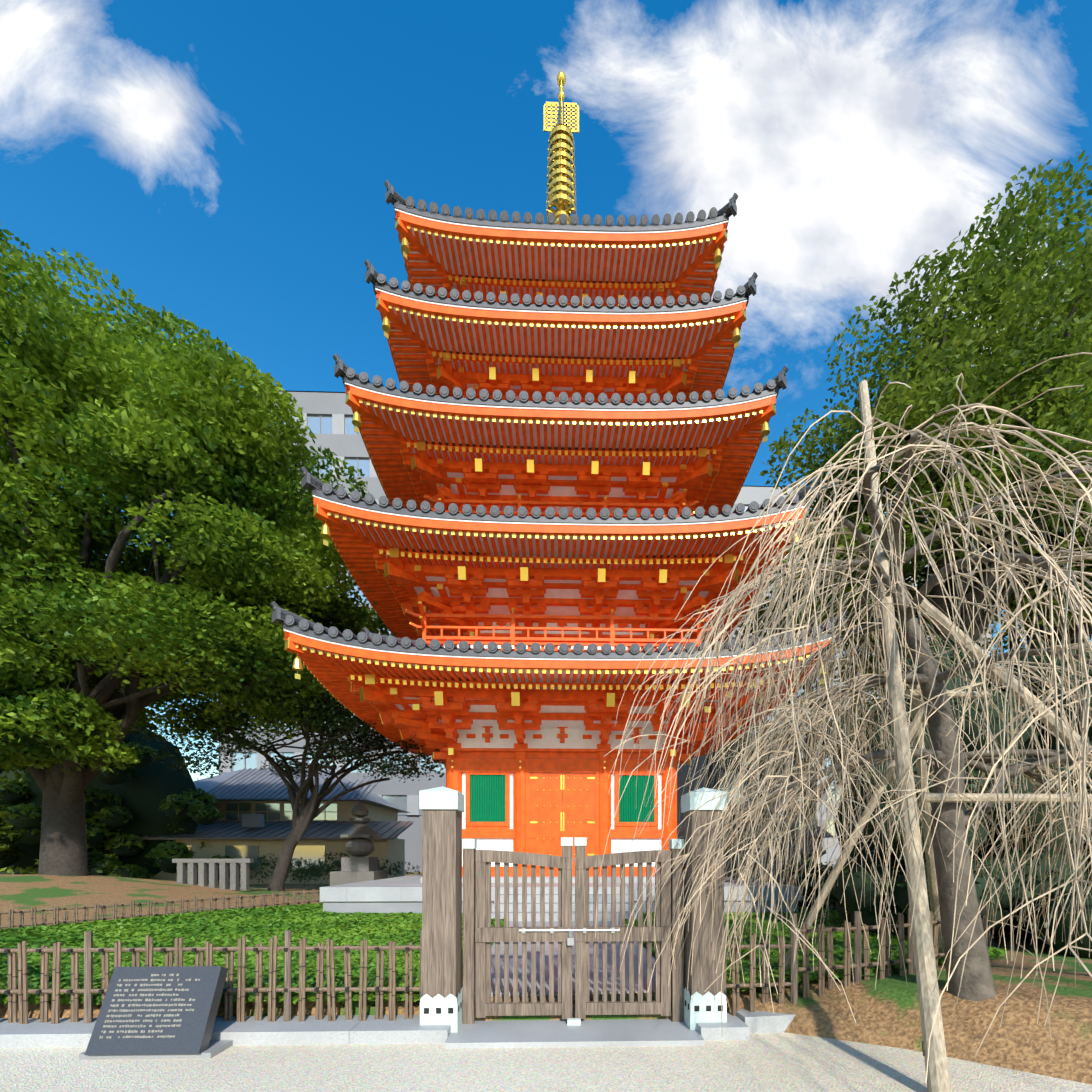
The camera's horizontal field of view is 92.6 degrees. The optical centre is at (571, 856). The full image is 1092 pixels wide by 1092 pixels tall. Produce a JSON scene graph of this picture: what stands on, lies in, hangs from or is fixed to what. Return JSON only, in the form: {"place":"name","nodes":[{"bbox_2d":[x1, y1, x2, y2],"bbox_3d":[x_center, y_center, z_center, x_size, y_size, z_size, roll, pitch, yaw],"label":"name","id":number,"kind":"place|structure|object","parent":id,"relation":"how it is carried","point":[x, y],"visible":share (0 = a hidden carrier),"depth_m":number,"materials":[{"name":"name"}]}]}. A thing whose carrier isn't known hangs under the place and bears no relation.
{"place":"outdoors","nodes":[
{"label":"outdoors","id":0,"kind":"place"},
{"bbox_2d":[0,923,795,1047],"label":"kerb and path","id":1,"kind":"structure","parent":0,"point":[743,1024],"depth_m":4.50,"materials":[{"name":"grey concrete"}]},
{"bbox_2d":[824,635,1091,923],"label":"shrub","id":2,"kind":"object","parent":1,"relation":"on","point":[840,910],"depth_m":9.05,"materials":[{"name":"green plant"}]},
{"bbox_2d":[0,1032,1091,1091],"bbox_3d":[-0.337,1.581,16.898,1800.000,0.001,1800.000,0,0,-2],"label":"pavement","id":3,"kind":"structure","parent":0,"point":[775,1062],"depth_m":3.84,"materials":[{"name":"grey concrete"}]},
{"bbox_2d":[79,966,232,1059],"bbox_3d":[-3.328,1.248,4.287,1.000,0.676,0.534,0,0,-2],"label":"information plaque","id":4,"kind":"object","parent":3,"relation":"on","point":[164,1012],"visible":1,"depth_m":4.15,"materials":[{"name":"black stone"}]},
{"bbox_2d":[677,733,798,879],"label":"dark building","id":5,"kind":"structure","parent":3,"relation":"on","point":[682,776],"depth_m":29.24,"materials":[{"name":"grey"}]},
{"bbox_2d":[726,486,990,866],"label":"office building","id":6,"kind":"structure","parent":3,"relation":"on","point":[748,495],"depth_m":53.68,"materials":[{"name":"grey concrete"}]},
{"bbox_2d":[778,380,1091,1091],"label":"wooden support poles","id":7,"kind":"object","parent":3,"relation":"on","point":[926,978],"visible":0.58,"depth_m":4.37,"materials":[{"name":"beige wood"}]},
{"bbox_2d":[0,872,1091,1083],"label":"garden earth","id":8,"kind":"structure","parent":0,"point":[886,1011],"depth_m":4.78,"materials":[{"name":"brown soil"}]},
{"bbox_2d":[0,725,240,883],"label":"bush","id":9,"kind":"object","parent":8,"relation":"on","point":[148,788],"depth_m":24.00,"materials":[{"name":"green plant"}]},
{"bbox_2d":[0,223,397,875],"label":"tree","id":10,"kind":"object","parent":8,"relation":"on","point":[115,416],"depth_m":11.31,"materials":[{"name":"green plant"}]},
{"bbox_2d":[0,632,139,779],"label":"tree foliage","id":11,"kind":"object","parent":10,"relation":"attached to","point":[39,715],"visible":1,"depth_m":11.73,"materials":[{"name":"green plant"}]},
{"bbox_2d":[172,859,253,889],"bbox_3d":[-10.389,0.526,15.102,2.200,0.910,0.200,0,0,-2],"label":"stone fence","id":12,"kind":"object","parent":8,"relation":"on","point":[203,873],"visible":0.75,"depth_m":15.03,"materials":[{"name":"grey stone"}]},
{"bbox_2d":[109,768,413,883],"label":"traditional house","id":13,"kind":"structure","parent":8,"relation":"on","point":[253,806],"depth_m":27.35,"materials":[{"name":"roof tile"},{"name":"cream plaster"},{"name":"glass"}]},
{"bbox_2d":[128,678,445,890],"bbox_3d":[-8.765,-2.106,17.173,9.276,7.246,5.663,0,0,-2],"label":"leaning tree","id":14,"kind":"object","parent":8,"relation":"on","point":[365,729],"depth_m":16.70,"materials":[{"name":"green plant"}]},
{"bbox_2d":[229,852,419,888],"bbox_3d":[-9.926,0.550,21.031,7.758,1.456,3.378,0,0,-2],"label":"shrub","id":15,"kind":"object","parent":8,"relation":"on","point":[316,870],"visible":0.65,"depth_m":20.73,"materials":[{"name":"green plant"}]},
{"bbox_2d":[219,390,445,871],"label":"office building","id":16,"kind":"structure","parent":8,"relation":"on","point":[327,416],"depth_m":44.41,"materials":[{"name":"grey concrete"}]},
{"bbox_2d":[330,801,387,885],"bbox_3d":[-7.593,-0.389,18.685,1.500,3.240,1.500,0,0,-2],"label":"stone gorinto","id":17,"kind":"object","parent":8,"relation":"on","point":[359,866],"visible":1,"depth_m":18.25,"materials":[{"name":"grey stone"}]},
{"bbox_2d":[0,889,987,1023],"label":"bamboo fence","id":18,"kind":"object","parent":8,"relation":"on","point":[74,991],"visible":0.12,"depth_m":4.67,"materials":[{"name":"brown wood"}]},
{"bbox_2d":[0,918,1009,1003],"bbox_3d":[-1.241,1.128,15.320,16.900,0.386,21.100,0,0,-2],"label":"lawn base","id":19,"kind":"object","parent":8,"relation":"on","point":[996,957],"visible":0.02,"depth_m":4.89,"materials":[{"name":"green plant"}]},
{"bbox_2d":[0,902,1007,1004],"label":"lawn leaves","id":20,"kind":"object","parent":19,"relation":"on","point":[314,924],"visible":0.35,"depth_m":7.69,"materials":[{"name":"green plant"}]},
{"bbox_2d":[320,873,800,922],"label":"stone platform","id":21,"kind":"structure","parent":8,"relation":"on","point":[403,894],"depth_m":11.50,"materials":[{"name":"stone"}]},
{"bbox_2d":[270,70,848,876],"bbox_3d":[-0.337,-12.484,16.898,12.169,26.070,12.169,0,0,-2],"label":"pagoda","id":22,"kind":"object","parent":21,"relation":"on","point":[562,436],"visible":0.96,"depth_m":12.99,"materials":[{"name":"paint"}]},
{"bbox_2d":[419,786,726,1031],"bbox_3d":[0.020,0.476,4.744,2.701,2.210,0.353,0,0,-2],"label":"wooden gate","id":23,"kind":"object","parent":8,"relation":"on","point":[446,998],"visible":0.96,"depth_m":4.78,"materials":[{"name":"brown wood"}]},
{"bbox_2d":[758,864,803,882],"bbox_3d":[6.695,0.781,15.904,2.200,1.100,0.300,0,0,-2],"label":"stone fence","id":24,"kind":"object","parent":8,"relation":"on","point":[774,871],"visible":0.19,"depth_m":15.80,"materials":[{"name":"grey stone"}]},
{"bbox_2d":[775,858,835,909],"bbox_3d":[6.498,0.852,13.688,2.664,1.644,2.069,0,0,-2],"label":"round shrub","id":25,"kind":"object","parent":8,"relation":"on","point":[810,888],"depth_m":13.03,"materials":[{"name":"green plant"}]},
{"bbox_2d":[791,816,832,863],"bbox_3d":[6.733,0.096,14.604,0.953,2.470,1.100,0,0,-2],"label":"stone lantern","id":26,"kind":"object","parent":8,"relation":"on","point":[808,834],"visible":0.35,"depth_m":14.41,"materials":[{"name":"grey stone"}]},
{"bbox_2d":[715,523,916,864],"bbox_3d":[9.216,-5.421,20.087,8.236,13.805,7.686,0,0,-2],"label":"tree","id":27,"kind":"object","parent":8,"relation":"attached to","point":[761,613],"depth_m":19.50,"materials":[{"name":"green plant"}]},
{"bbox_2d":[595,352,1091,1082],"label":"weeping tree branches","id":28,"kind":"object","parent":8,"relation":"on","point":[1081,762],"visible":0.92,"depth_m":3.64,"materials":[{"name":"beige plant"}]},
{"bbox_2d":[753,429,1091,1001],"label":"weeping tree trunk","id":29,"kind":"object","parent":8,"relation":"on","point":[977,983],"visible":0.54,"depth_m":4.51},
{"bbox_2d":[760,150,1091,691],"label":"tree","id":30,"kind":"object","parent":8,"relation":"attached to","point":[1027,294],"depth_m":11.12,"materials":[{"name":"green plant"}]},
{"bbox_2d":[820,663,1091,958],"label":"camellia shrub","id":31,"kind":"object","parent":8,"relation":"on","point":[899,895],"depth_m":7.97,"materials":[{"name":"green plant"}]},
{"bbox_2d":[869,256,1091,671],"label":"tree","id":32,"kind":"object","parent":8,"relation":"on","point":[1024,615],"depth_m":14.74,"materials":[{"name":"green plant"}]},
{"bbox_2d":[0,0,1091,780],"label":"sky","id":33,"kind":"structure","parent":0,"point":[229,162],"materials":[{"name":"blue"}]},
{"bbox_3d":[-18.355,-5.001,16.872,7.602,12.964,4.724,0,0,-2],"label":"tree trunk","id":34,"kind":"object","parent":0,"visible":0},
{"bbox_2d":[1,447,205,706],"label":"tree","id":35,"kind":"object","parent":34,"relation":"attached to","point":[100,547],"visible":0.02,"depth_m":15.43,"materials":[{"name":"green plant"}]}
]}

